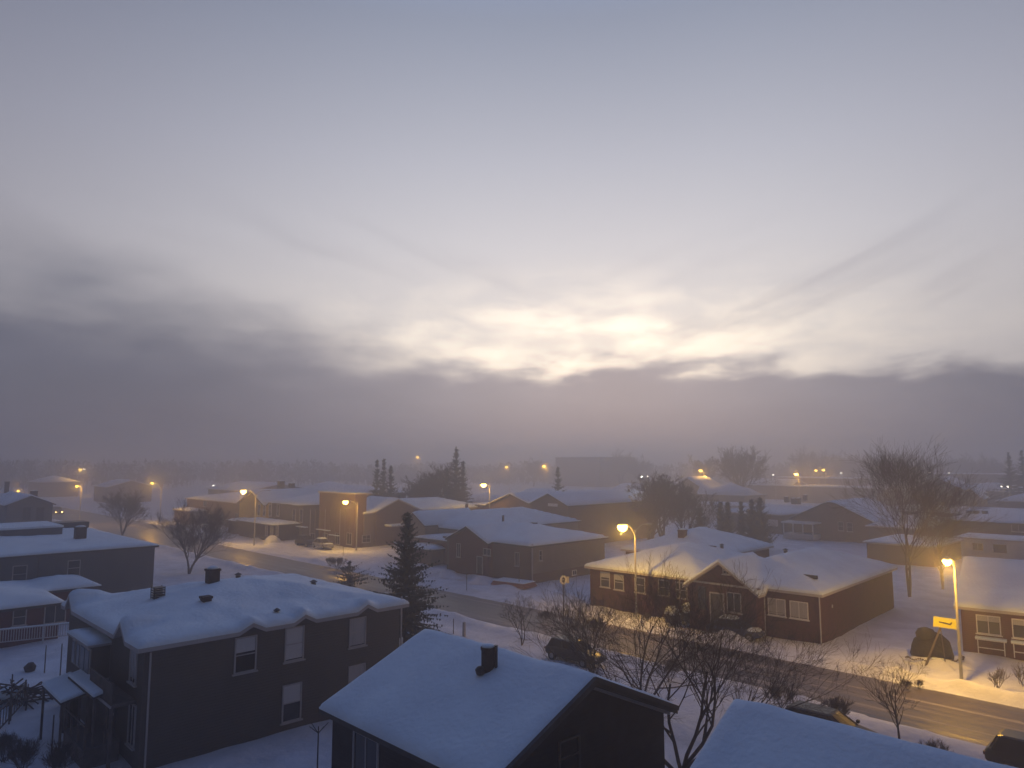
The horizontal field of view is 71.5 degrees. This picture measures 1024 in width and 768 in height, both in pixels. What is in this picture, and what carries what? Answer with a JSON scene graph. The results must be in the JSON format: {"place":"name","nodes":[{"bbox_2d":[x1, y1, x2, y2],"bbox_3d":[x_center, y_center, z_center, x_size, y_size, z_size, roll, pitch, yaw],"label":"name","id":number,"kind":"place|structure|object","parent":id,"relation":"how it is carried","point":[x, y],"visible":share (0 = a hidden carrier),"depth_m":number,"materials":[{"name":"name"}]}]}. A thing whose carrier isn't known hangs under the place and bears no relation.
{"place":"outdoors","nodes":[
{"label":"outdoors","id":0,"kind":"place"},
{"bbox_2d":[59,698,78,732],"bbox_3d":[-23.363,16.862,37.593,0.800,2.700,1.986,6,-9,-44],"label":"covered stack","id":1,"kind":"object","parent":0,"point":[74,704],"visible":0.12,"depth_m":36.95,"materials":[{"name":"grey"}]},
{"bbox_2d":[0,469,1023,767],"bbox_3d":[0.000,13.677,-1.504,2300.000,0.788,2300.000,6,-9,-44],"label":"ground","id":2,"kind":"structure","parent":0,"point":[896,627],"depth_m":55.30,"materials":[{"name":"white snow"}]},
{"bbox_2d":[0,729,20,761],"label":"shrub","id":3,"kind":"object","parent":2,"relation":"on","point":[4,739],"visible":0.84,"depth_m":33.55,"materials":[{"name":"brown plant"}]},
{"bbox_2d":[0,682,26,728],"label":"fence","id":4,"kind":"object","parent":2,"relation":"on","point":[23,687],"depth_m":39.34,"materials":[{"name":"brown wood"}]},
{"bbox_2d":[0,734,40,767],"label":"shrub","id":5,"kind":"object","parent":2,"relation":"on","point":[24,754],"visible":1,"depth_m":32.34,"materials":[{"name":"brown plant"}]},
{"bbox_2d":[0,678,52,710],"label":"brush pile","id":6,"kind":"object","parent":2,"relation":"on","point":[32,691],"visible":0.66,"depth_m":41.42,"materials":[{"name":"brown plant"}]},
{"bbox_2d":[0,482,55,522],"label":"gabled house","id":7,"kind":"structure","parent":2,"relation":"on","point":[32,506],"depth_m":121.13,"materials":[{"name":"wood"}]},
{"bbox_2d":[27,475,80,496],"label":"bungalow","id":8,"kind":"object","parent":2,"relation":"on","point":[53,486],"visible":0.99,"depth_m":290.56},
{"bbox_2d":[38,739,85,767],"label":"shrub","id":9,"kind":"object","parent":2,"relation":"on","point":[57,757],"visible":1,"depth_m":31.45,"materials":[{"name":"brown plant"}]},
{"bbox_2d":[39,672,89,744],"bbox_3d":[-22.292,16.479,35.393,1.311,3.180,3.936,6,-9,-44],"label":"canopy","id":10,"kind":"object","parent":2,"relation":"on","point":[62,690],"visible":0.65,"depth_m":34.89,"materials":[{"name":"white wood"}]},
{"bbox_2d":[0,520,158,647],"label":"flat roofed house","id":11,"kind":"structure","parent":2,"relation":"on","point":[47,568],"depth_m":68.79,"materials":[{"name":"grey"}]},
{"bbox_2d":[11,609,26,626],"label":"window","id":12,"kind":"structure","parent":11,"relation":"in","point":[19,617],"depth_m":55.02,"materials":[{"name":"grey glass"}]},
{"bbox_2d":[0,622,68,643],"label":"railing","id":13,"kind":"object","parent":11,"relation":"attached to","point":[43,626],"visible":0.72,"depth_m":52.66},
{"bbox_2d":[43,605,66,623],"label":"window","id":14,"kind":"structure","parent":11,"relation":"in","point":[53,614],"depth_m":56.63,"materials":[{"name":"grey glass"}]},
{"bbox_2d":[66,669,106,746],"bbox_3d":[-20.839,16.246,34.793,0.706,3.510,4.646,6,-9,-44],"label":"canopy","id":15,"kind":"object","parent":2,"relation":"on","point":[80,678],"visible":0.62,"depth_m":34.15,"materials":[{"name":"white wood"}]},
{"bbox_2d":[63,707,120,767],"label":"wooden deck","id":16,"kind":"structure","parent":2,"relation":"on","point":[95,754],"depth_m":33.45,"materials":[{"name":"brown wood"}]},
{"bbox_2d":[94,486,149,535],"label":"bare tree","id":17,"kind":"object","parent":2,"relation":"on","point":[134,501],"visible":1,"depth_m":134.00,"materials":[{"name":"brown plant"}]},
{"bbox_2d":[92,479,153,502],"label":"bungalow","id":18,"kind":"object","parent":2,"relation":"on","point":[102,489],"visible":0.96,"depth_m":252.07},
{"bbox_2d":[140,500,241,573],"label":"bare tree","id":19,"kind":"object","parent":2,"relation":"on","point":[211,530],"visible":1,"depth_m":91.15,"materials":[{"name":"brown plant"}]},
{"bbox_2d":[172,490,250,526],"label":"brown longhouse","id":20,"kind":"structure","parent":2,"relation":"on","point":[227,502],"depth_m":162.46,"materials":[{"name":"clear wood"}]},
{"bbox_2d":[61,566,408,767],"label":"two storey house","id":21,"kind":"structure","parent":2,"relation":"on","point":[213,661],"depth_m":36.66,"materials":[{"name":"brown"}]},
{"bbox_2d":[124,704,136,750],"bbox_3d":[-17.792,15.950,33.215,0.150,1.965,1.110,6,-9,-44],"label":"window","id":22,"kind":"structure","parent":21,"relation":"in","point":[132,709],"depth_m":33.20,"materials":[{"name":"grey glass"}]},
{"bbox_2d":[126,649,137,687],"bbox_3d":[-17.958,13.226,33.691,0.150,1.965,1.110,6,-9,-44],"label":"window","id":23,"kind":"structure","parent":21,"relation":"in","point":[132,679],"depth_m":33.64,"materials":[{"name":"grey glass"}]},
{"bbox_2d":[232,635,257,676],"bbox_3d":[-13.496,13.742,36.046,1.310,1.815,0.150,6,-9,-44],"label":"window","id":24,"kind":"structure","parent":21,"relation":"in","point":[245,650],"depth_m":36.05,"materials":[{"name":"white glass"}]},
{"bbox_2d":[280,681,302,725],"bbox_3d":[-11.614,16.852,37.555,1.260,1.965,0.150,6,-9,-44],"label":"window","id":25,"kind":"structure","parent":21,"relation":"in","point":[291,693],"depth_m":37.56,"materials":[{"name":"white glass"}]},
{"bbox_2d":[283,625,305,664],"bbox_3d":[-11.584,13.880,37.910,1.260,1.815,0.150,6,-9,-44],"label":"window","id":26,"kind":"structure","parent":21,"relation":"in","point":[294,636],"depth_m":37.91,"materials":[{"name":"white glass"}]},
{"bbox_2d":[348,663,365,683],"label":"window","id":27,"kind":"structure","parent":21,"relation":"in","point":[354,671],"depth_m":40.32,"materials":[{"name":"grey glass"}]},
{"bbox_2d":[347,616,367,649],"bbox_3d":[-8.803,14.203,40.602,1.260,1.665,0.150,6,-9,-44],"label":"window","id":28,"kind":"structure","parent":21,"relation":"in","point":[357,626],"depth_m":40.60,"materials":[{"name":"white glass"}]},
{"bbox_2d":[207,481,302,494],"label":"distant hall","id":29,"kind":"structure","parent":2,"relation":"on","point":[238,486],"depth_m":220.45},
{"bbox_2d":[226,488,328,540],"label":"yellow gabled house","id":30,"kind":"structure","parent":2,"relation":"on","point":[282,514],"depth_m":134.36,"materials":[{"name":"yellow siding"},{"name":"snow"}]},
{"bbox_2d":[277,480,405,497],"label":"warehouse","id":31,"kind":"structure","parent":2,"relation":"on","point":[341,487],"depth_m":165.04,"materials":[{"name":"brick"}]},
{"bbox_2d":[333,561,374,587],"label":"shrub","id":32,"kind":"object","parent":2,"relation":"on","point":[350,581],"visible":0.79,"depth_m":78.22,"materials":[{"name":"brown plant"}]},
{"bbox_2d":[309,490,477,547],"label":"false front store","id":33,"kind":"structure","parent":2,"relation":"on","point":[380,520],"depth_m":120.84,"materials":[{"name":"beige"}]},
{"bbox_2d":[366,512,452,643],"bbox_3d":[-8.491,15.076,55.159,8.227,10.182,8.853,3,-7,-29],"label":"spruce","id":34,"kind":"object","parent":2,"relation":"on","point":[412,613],"visible":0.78,"depth_m":54.92,"materials":[{"name":"green plant"}]},
{"bbox_2d":[396,480,441,497],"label":"bare tree","id":35,"kind":"object","parent":2,"relation":"on","point":[411,494],"visible":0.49,"depth_m":145.69,"materials":[{"name":"brown plant"}]},
{"bbox_2d":[400,459,471,499],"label":"bare tree","id":36,"kind":"object","parent":2,"relation":"on","point":[435,478],"visible":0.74,"depth_m":146.90,"materials":[{"name":"brown plant"}]},
{"bbox_2d":[425,569,464,580],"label":"snow heap","id":37,"kind":"object","parent":2,"relation":"on","point":[447,574],"visible":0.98,"depth_m":86.99,"materials":[{"name":"white snow"}]},
{"bbox_2d":[441,447,472,502],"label":"spruce","id":38,"kind":"object","parent":2,"relation":"on","point":[456,469],"visible":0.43,"depth_m":148.22,"materials":[{"name":"green plant"}]},
{"bbox_2d":[466,492,504,502],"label":"bungalow","id":39,"kind":"object","parent":2,"relation":"on","point":[481,497],"visible":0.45,"depth_m":183.56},
{"bbox_2d":[401,503,580,565],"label":"beige gabled house","id":40,"kind":"structure","parent":2,"relation":"on","point":[438,521],"depth_m":106.17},
{"bbox_2d":[319,629,679,767],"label":"bungalow","id":41,"kind":"object","parent":2,"relation":"on","point":[427,698],"visible":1,"depth_m":26.10,"materials":[{"name":"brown wood"}]},
{"bbox_2d":[352,731,378,767],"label":"window","id":42,"kind":"structure","parent":41,"relation":"in","point":[365,751],"depth_m":26.78,"materials":[{"name":"grey glass"}]},
{"bbox_2d":[558,733,580,767],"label":"window","id":43,"kind":"structure","parent":41,"relation":"in","point":[569,749],"depth_m":24.58,"materials":[{"name":"grey glass"}]},
{"bbox_2d":[414,515,608,582],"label":"brown house","id":44,"kind":"structure","parent":2,"relation":"on","point":[535,552],"depth_m":87.44,"materials":[{"name":"red"}]},
{"bbox_2d":[0,458,1023,490],"bbox_3d":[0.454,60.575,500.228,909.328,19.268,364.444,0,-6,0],"label":"treeline","id":45,"kind":"object","parent":2,"relation":"on","point":[166,472],"visible":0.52,"depth_m":442.49,"materials":[{"name":"grey plant"}]},
{"bbox_2d":[491,577,536,588],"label":"board stack","id":46,"kind":"object","parent":2,"relation":"on","point":[521,584],"visible":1,"depth_m":79.77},
{"bbox_2d":[499,590,548,645],"bbox_3d":[0.756,18.047,54.903,3.731,4.215,5.948,-2,-7,21],"label":"bare tree","id":47,"kind":"object","parent":2,"relation":"on","point":[520,612],"visible":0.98,"depth_m":55.19,"materials":[{"name":"brown plant"}]},
{"bbox_2d":[524,456,544,486],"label":"bare tree","id":48,"kind":"object","parent":2,"relation":"on","point":[538,469],"visible":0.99,"depth_m":405.36,"materials":[{"name":"brown plant"}]},
{"bbox_2d":[472,488,651,542],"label":"twin gabled house","id":49,"kind":"structure","parent":2,"relation":"on","point":[606,513],"depth_m":126.09,"materials":[{"name":"white brick"}]},
{"bbox_2d":[544,635,605,667],"bbox_3d":[4.450,18.793,50.098,2.220,1.485,4.615,6,-9,-44],"label":"parked car","id":50,"kind":"object","parent":2,"relation":"on","point":[557,645],"visible":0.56,"depth_m":49.92,"materials":[{"name":"grey paint"}]},
{"bbox_2d":[538,578,644,672],"bbox_3d":[5.423,16.081,46.970,7.559,6.431,7.851,0,-6,0],"label":"bare tree","id":51,"kind":"object","parent":2,"relation":"on","point":[573,615],"visible":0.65,"depth_m":46.53,"materials":[{"name":"brown plant"}]},
{"bbox_2d":[554,456,636,486],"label":"apartment block","id":52,"kind":"structure","parent":2,"relation":"on","point":[590,471],"depth_m":412.27,"materials":[{"name":"grey"}]},
{"bbox_2d":[601,447,633,483],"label":"bare tree","id":53,"kind":"object","parent":2,"relation":"on","point":[620,461],"visible":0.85,"depth_m":387.27,"materials":[{"name":"brown plant"}]},
{"bbox_2d":[621,455,651,482],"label":"bare tree","id":54,"kind":"object","parent":2,"relation":"on","point":[634,469],"visible":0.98,"depth_m":376.84,"materials":[{"name":"brown plant"}]},
{"bbox_2d":[630,492,676,539],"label":"bare tree","id":55,"kind":"object","parent":2,"relation":"on","point":[652,511],"visible":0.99,"depth_m":120.26,"materials":[{"name":"brown plant"}]},
{"bbox_2d":[625,470,692,536],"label":"bare tree","id":56,"kind":"object","parent":2,"relation":"on","point":[661,485],"visible":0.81,"depth_m":124.98,"materials":[{"name":"brown plant"}]},
{"bbox_2d":[663,484,721,528],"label":"bare tree","id":57,"kind":"object","parent":2,"relation":"on","point":[680,512],"visible":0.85,"depth_m":120.58,"materials":[{"name":"brown plant"}]},
{"bbox_2d":[614,544,779,694],"bbox_3d":[9.659,13.869,39.096,7.893,9.036,8.601,0,-6,0],"label":"bare tree","id":58,"kind":"object","parent":2,"relation":"on","point":[656,597],"visible":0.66,"depth_m":40.10,"materials":[{"name":"brown plant"}]},
{"bbox_2d":[687,507,712,528],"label":"cedar","id":59,"kind":"object","parent":2,"relation":"on","point":[700,520],"visible":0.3,"depth_m":114.17,"materials":[{"name":"green plant"}]},
{"bbox_2d":[511,561,897,767],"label":"bare tree","id":60,"kind":"object","parent":2,"relation":"on","point":[687,763],"visible":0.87,"depth_m":31.54,"materials":[{"name":"brown plant"}]},
{"bbox_2d":[688,454,720,477],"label":"bare tree","id":61,"kind":"object","parent":2,"relation":"on","point":[707,466],"visible":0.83,"depth_m":284.59,"materials":[{"name":"brown plant"}]},
{"bbox_2d":[669,476,766,502],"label":"hip roofed house","id":62,"kind":"structure","parent":2,"relation":"on","point":[728,492],"depth_m":201.12,"materials":[{"name":"beige"}]},
{"bbox_2d":[721,501,739,533],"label":"cedar","id":63,"kind":"object","parent":2,"relation":"on","point":[727,513],"visible":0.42,"depth_m":114.05,"materials":[{"name":"green plant"}]},
{"bbox_2d":[705,615,765,641],"bbox_3d":[17.901,19.486,57.042,4.515,1.625,2.220,-5,-8,37],"label":"parked car","id":64,"kind":"object","parent":2,"relation":"on","point":[748,632],"visible":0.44,"depth_m":56.11,"materials":[{"name":"black paint"}]},
{"bbox_2d":[584,524,897,644],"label":"red brick house","id":65,"kind":"structure","parent":2,"relation":"on","point":[823,591],"depth_m":61.99,"materials":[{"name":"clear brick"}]},
{"bbox_2d":[709,592,724,620],"bbox_3d":[16.997,18.523,58.944,1.300,2.400,0.130,-6,-9,43],"label":"door","id":66,"kind":"structure","parent":65,"relation":"in","point":[712,595],"depth_m":59.05,"materials":[{"name":"wood"}]},
{"bbox_2d":[767,597,786,617],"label":"window","id":67,"kind":"structure","parent":65,"relation":"in","point":[779,605],"depth_m":57.26,"materials":[{"name":"white glass"}]},
{"bbox_2d":[789,600,809,621],"bbox_3d":[22.608,17.872,56.048,1.610,1.415,0.150,-6,-9,43],"label":"window","id":68,"kind":"structure","parent":65,"relation":"in","point":[798,610],"depth_m":56.05,"materials":[{"name":"white glass"}]},
{"bbox_2d":[711,446,778,490],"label":"bare tree","id":69,"kind":"object","parent":2,"relation":"on","point":[727,461],"visible":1,"depth_m":214.00,"materials":[{"name":"brown plant"}]},
{"bbox_2d":[684,501,814,518],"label":"long low shed","id":70,"kind":"structure","parent":2,"relation":"on","point":[734,505],"depth_m":171.79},
{"bbox_2d":[735,499,770,541],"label":"cedar","id":71,"kind":"object","parent":2,"relation":"on","point":[750,520],"visible":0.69,"depth_m":113.82,"materials":[{"name":"green plant"}]},
{"bbox_2d":[714,494,807,533],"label":"workshop","id":72,"kind":"structure","parent":2,"relation":"on","point":[778,514],"depth_m":142.88,"materials":[{"name":"brown"}]},
{"bbox_2d":[746,497,777,543],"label":"cedar","id":73,"kind":"object","parent":2,"relation":"on","point":[766,538],"visible":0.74,"depth_m":113.84,"materials":[{"name":"green plant"}]},
{"bbox_2d":[744,478,807,499],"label":"bungalow","id":74,"kind":"object","parent":2,"relation":"on","point":[780,493],"visible":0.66,"depth_m":271.92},
{"bbox_2d":[787,445,834,476],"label":"bare tree","id":75,"kind":"object","parent":2,"relation":"on","point":[801,460],"visible":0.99,"depth_m":373.90,"materials":[{"name":"brown plant"}]},
{"bbox_2d":[762,476,867,485],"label":"warehouse","id":76,"kind":"structure","parent":2,"relation":"on","point":[808,480],"depth_m":314.69,"materials":[{"name":"white brick"}]},
{"bbox_2d":[786,700,876,732],"bbox_3d":[16.013,17.216,35.759,2.300,1.485,4.915,6,-9,-44],"label":"parked car","id":77,"kind":"object","parent":2,"relation":"on","point":[846,719],"visible":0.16,"depth_m":35.74,"materials":[{"name":"black paint"}]},
{"bbox_2d":[812,450,850,476],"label":"bare tree","id":78,"kind":"object","parent":2,"relation":"on","point":[833,464],"visible":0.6,"depth_m":378.93,"materials":[{"name":"brown plant"}]},
{"bbox_2d":[784,485,884,502],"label":"storage hall","id":79,"kind":"structure","parent":2,"relation":"on","point":[818,493],"depth_m":243.31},
{"bbox_2d":[819,694,854,717],"bbox_3d":[16.944,17.269,37.362,1.734,1.880,2.790,-5,-8,37],"label":"shrub","id":80,"kind":"object","parent":2,"relation":"on","point":[839,706],"visible":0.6,"depth_m":37.51,"materials":[{"name":"brown plant"}]},
{"bbox_2d":[781,497,903,542],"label":"porch house","id":81,"kind":"structure","parent":2,"relation":"on","point":[819,522],"depth_m":128.10,"materials":[{"name":"white"}]},
{"bbox_2d":[835,450,863,476],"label":"bare tree","id":82,"kind":"object","parent":2,"relation":"on","point":[843,462],"visible":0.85,"depth_m":375.06,"materials":[{"name":"brown plant"}]},
{"bbox_2d":[690,699,1016,767],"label":"cottage","id":83,"kind":"structure","parent":2,"relation":"on","point":[748,734],"depth_m":20.67,"materials":[{"name":"white wood"}]},
{"bbox_2d":[852,653,928,738],"bbox_3d":[19.052,15.790,35.555,3.831,4.612,3.509,0,-6,0],"label":"bare tree","id":84,"kind":"object","parent":2,"relation":"on","point":[891,703],"visible":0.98,"depth_m":35.34,"materials":[{"name":"brown plant"}]},
{"bbox_2d":[865,513,946,539],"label":"grey bungalow","id":85,"kind":"object","parent":2,"relation":"on","point":[874,533],"visible":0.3,"depth_m":118.44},
{"bbox_2d":[862,534,963,566],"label":"brown garage","id":86,"kind":"structure","parent":2,"relation":"on","point":[887,549],"depth_m":98.91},
{"bbox_2d":[820,436,1008,596],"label":"bare tree","id":87,"kind":"object","parent":2,"relation":"on","point":[930,498],"visible":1,"depth_m":73.93,"materials":[{"name":"brown plant"}]},
{"bbox_2d":[886,499,970,588],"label":"bare tree","id":88,"kind":"object","parent":2,"relation":"on","point":[939,551],"visible":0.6,"depth_m":78.38,"materials":[{"name":"brown plant"}]},
{"bbox_2d":[910,627,953,659],"bbox_3d":[29.760,18.389,50.429,2.803,2.270,2.545,0,-6,0],"label":"covered mound","id":89,"kind":"object","parent":2,"relation":"on","point":[922,642],"visible":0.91,"depth_m":49.77,"materials":[{"name":"fabric"}]},
{"bbox_2d":[897,656,978,670],"bbox_3d":[28.980,19.300,49.483,2.296,0.642,5.852,6,-9,-44],"label":"snow heap","id":90,"kind":"object","parent":2,"relation":"on","point":[941,665],"visible":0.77,"depth_m":48.75,"materials":[{"name":"white snow"}]},
{"bbox_2d":[924,616,956,665],"bbox_3d":[29.471,17.854,48.947,2.318,3.639,0.227,-1,-6,12],"label":"arrow sign","id":91,"kind":"object","parent":2,"relation":"on","point":[943,622],"visible":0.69,"depth_m":48.97,"materials":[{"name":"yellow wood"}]},
{"bbox_2d":[926,453,958,472],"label":"bare tree","id":92,"kind":"object","parent":2,"relation":"on","point":[944,465],"visible":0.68,"depth_m":377.01,"materials":[{"name":"grey plant"}]},
{"bbox_2d":[906,476,988,505],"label":"barn","id":93,"kind":"structure","parent":2,"relation":"on","point":[956,480],"depth_m":193.34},
{"bbox_2d":[942,557,962,678],"bbox_3d":[27.867,15.061,44.819,1.978,8.260,0.544,6,-9,-44],"label":"street lamp","id":94,"kind":"object","parent":2,"relation":"on","point":[947,561],"visible":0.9,"depth_m":45.21,"materials":[{"name":"metal"}]},
{"bbox_2d":[893,504,1023,537],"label":"long dark building","id":95,"kind":"structure","parent":2,"relation":"on","point":[1012,523],"depth_m":122.88,"materials":[{"name":"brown wood"}]},
{"bbox_2d":[949,452,979,472],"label":"bare tree","id":96,"kind":"object","parent":2,"relation":"on","point":[964,465],"visible":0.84,"depth_m":384.62,"materials":[{"name":"grey plant"}]},
{"bbox_2d":[925,473,1021,484],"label":"freight building","id":97,"kind":"structure","parent":2,"relation":"on","point":[987,477],"depth_m":291.61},
{"bbox_2d":[958,487,989,506],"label":"steep gabled shed","id":98,"kind":"structure","parent":2,"relation":"on","point":[978,496],"depth_m":185.85,"materials":[{"name":"beige"}]},
{"bbox_2d":[968,453,1006,472],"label":"bare tree","id":99,"kind":"object","parent":2,"relation":"on","point":[995,467],"visible":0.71,"depth_m":375.31,"materials":[{"name":"grey plant"}]},
{"bbox_2d":[953,556,1023,660],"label":"red cottage","id":100,"kind":"structure","parent":2,"relation":"on","point":[990,594],"depth_m":52.61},
{"bbox_2d":[975,614,1002,636],"bbox_3d":[34.800,17.638,51.938,1.660,1.415,0.150,-5,-8,36],"label":"window","id":101,"kind":"structure","parent":100,"relation":"in","point":[988,625],"depth_m":51.94,"materials":[{"name":"white glass"}]},
{"bbox_2d":[1011,618,1023,639],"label":"window","id":102,"kind":"structure","parent":100,"relation":"in","point":[1017,624],"depth_m":50.91,"materials":[{"name":"white glass"}]},
{"bbox_2d":[953,533,1023,559],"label":"pale low shed","id":103,"kind":"structure","parent":2,"relation":"on","point":[997,546],"depth_m":103.61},
{"bbox_2d":[973,482,1022,506],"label":"bungalow","id":104,"kind":"object","parent":2,"relation":"on","point":[992,501],"visible":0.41,"depth_m":220.54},
{"bbox_2d":[983,729,1023,767],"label":"parked car","id":105,"kind":"object","parent":2,"relation":"on","point":[1005,746],"visible":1,"depth_m":32.07,"materials":[{"name":"black paint"}]},
{"bbox_2d":[991,452,1023,503],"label":"spruce","id":106,"kind":"object","parent":2,"relation":"on","point":[1009,482],"visible":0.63,"depth_m":202.93,"materials":[{"name":"green plant"}]},
{"bbox_2d":[995,493,1023,508],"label":"house","id":107,"kind":"structure","parent":2,"relation":"on","point":[1015,501],"depth_m":166.51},
{"bbox_2d":[0,0,1023,471],"label":"sky","id":108,"kind":"structure","parent":0,"point":[364,232],"materials":[{"name":"grey"}]},
{"bbox_2d":[52,506,1023,745],"bbox_3d":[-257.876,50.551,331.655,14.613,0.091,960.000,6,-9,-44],"label":"road","id":109,"kind":"structure","parent":0,"point":[975,721],"depth_m":48.84,"materials":[{"name":"grey asphalt"}]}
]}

